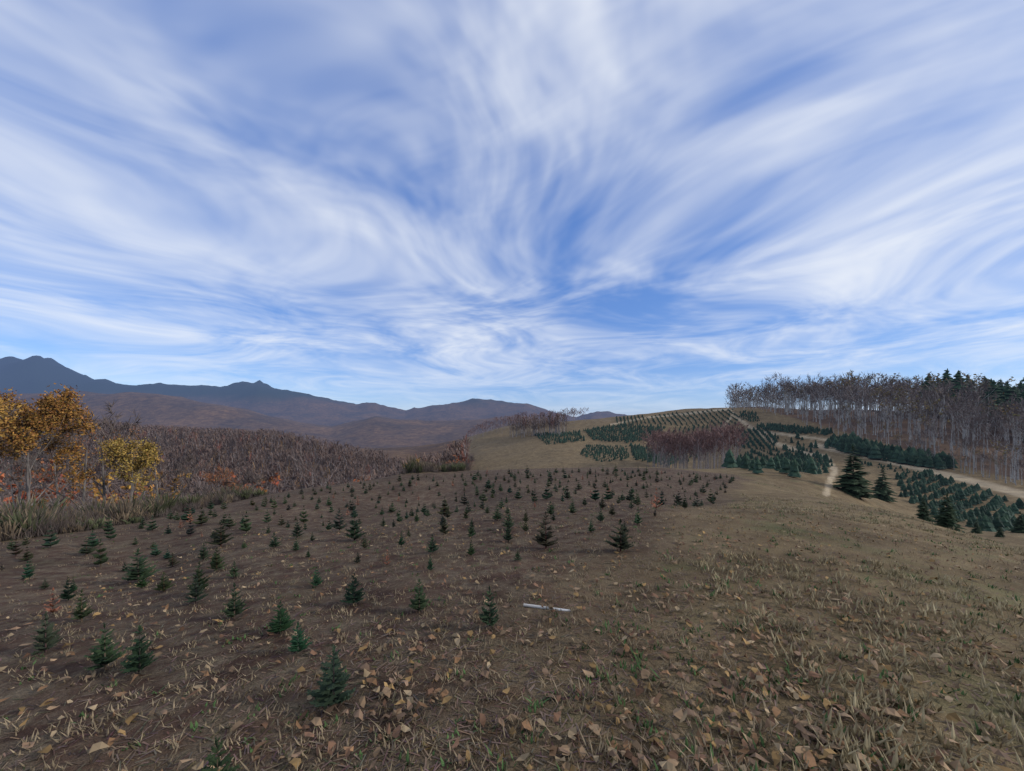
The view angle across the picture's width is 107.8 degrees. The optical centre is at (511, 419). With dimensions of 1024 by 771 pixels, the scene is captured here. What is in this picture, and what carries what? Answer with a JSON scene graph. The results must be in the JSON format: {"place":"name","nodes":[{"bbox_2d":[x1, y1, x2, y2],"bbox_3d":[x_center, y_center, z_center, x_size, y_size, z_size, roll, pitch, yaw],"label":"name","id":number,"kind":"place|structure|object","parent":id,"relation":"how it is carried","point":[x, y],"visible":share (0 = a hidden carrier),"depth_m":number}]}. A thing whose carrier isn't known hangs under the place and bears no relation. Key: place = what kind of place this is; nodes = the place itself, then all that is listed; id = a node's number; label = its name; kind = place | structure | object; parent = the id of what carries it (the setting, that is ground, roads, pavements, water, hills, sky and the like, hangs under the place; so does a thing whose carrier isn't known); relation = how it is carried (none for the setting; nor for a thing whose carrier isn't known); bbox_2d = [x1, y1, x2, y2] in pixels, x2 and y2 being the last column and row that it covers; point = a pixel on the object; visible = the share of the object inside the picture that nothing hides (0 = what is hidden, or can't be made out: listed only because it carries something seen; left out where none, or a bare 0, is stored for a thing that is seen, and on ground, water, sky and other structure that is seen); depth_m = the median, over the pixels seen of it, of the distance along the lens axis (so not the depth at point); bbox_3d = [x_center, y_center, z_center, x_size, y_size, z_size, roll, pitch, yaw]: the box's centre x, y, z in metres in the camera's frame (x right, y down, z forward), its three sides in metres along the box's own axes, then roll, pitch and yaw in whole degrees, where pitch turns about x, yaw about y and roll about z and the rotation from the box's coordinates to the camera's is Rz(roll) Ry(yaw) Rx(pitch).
{"place":"outdoors","nodes":[
{"label":"outdoors","id":0,"kind":"place"},
{"bbox_2d":[0,355,1023,770],"bbox_3d":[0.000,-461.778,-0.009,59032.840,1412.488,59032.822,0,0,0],"label":"terrain","id":1,"kind":"structure","parent":0,"point":[394,433],"depth_m":6.78},
{"bbox_2d":[0,452,471,543],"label":"hedge shrubs","id":2,"kind":"object","parent":1,"relation":"on","point":[28,520],"visible":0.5,"depth_m":21.25},
{"bbox_2d":[0,383,474,507],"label":"autumn trees","id":3,"kind":"object","parent":1,"relation":"on","point":[50,414],"visible":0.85,"depth_m":26.87},
{"bbox_2d":[0,411,568,512],"bbox_3d":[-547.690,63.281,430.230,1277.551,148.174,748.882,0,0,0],"label":"woodland trees","id":4,"kind":"object","parent":1,"relation":"on","point":[263,443],"visible":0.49,"depth_m":247.57},
{"bbox_2d":[0,466,734,770],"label":"conifer saplings","id":5,"kind":"object","parent":1,"relation":"on","point":[332,684],"visible":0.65,"depth_m":8.89},
{"bbox_2d":[0,501,1023,770],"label":"fallen leaves","id":6,"kind":"object","parent":1,"relation":"on","point":[406,721],"visible":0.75,"depth_m":3.53},
{"bbox_2d":[0,486,1023,770],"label":"grass tufts","id":7,"kind":"object","parent":1,"relation":"on","point":[616,698],"visible":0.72,"depth_m":3.81},
{"bbox_2d":[0,502,1023,770],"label":"fallen leaves","id":8,"kind":"object","parent":1,"relation":"on","point":[672,762],"visible":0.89,"depth_m":3.43},
{"bbox_2d":[523,603,568,610],"bbox_3d":[0.480,2.605,5.165,0.661,0.050,0.042,0,0,18],"label":"white pipe marker","id":9,"kind":"object","parent":1,"relation":"on","point":[534,606],"visible":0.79,"depth_m":5.18},
{"bbox_2d":[468,368,1023,484],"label":"forest trees","id":10,"kind":"object","parent":1,"relation":"on","point":[958,397],"visible":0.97,"depth_m":182.95},
{"bbox_2d":[535,409,1023,531],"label":"christmas tree rows","id":11,"kind":"object","parent":1,"relation":"on","point":[918,457],"visible":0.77,"depth_m":146.52},
{"bbox_2d":[637,466,1023,770],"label":"dry grass clumps","id":12,"kind":"object","parent":1,"relation":"on","point":[846,756],"visible":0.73,"depth_m":4.04},
{"bbox_2d":[832,444,1023,536],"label":"conifer trees","id":13,"kind":"object","parent":1,"relation":"on","point":[853,483],"visible":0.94,"depth_m":49.39},
{"bbox_2d":[0,0,1023,416],"label":"sky","id":14,"kind":"structure","parent":0,"point":[628,207]}
]}

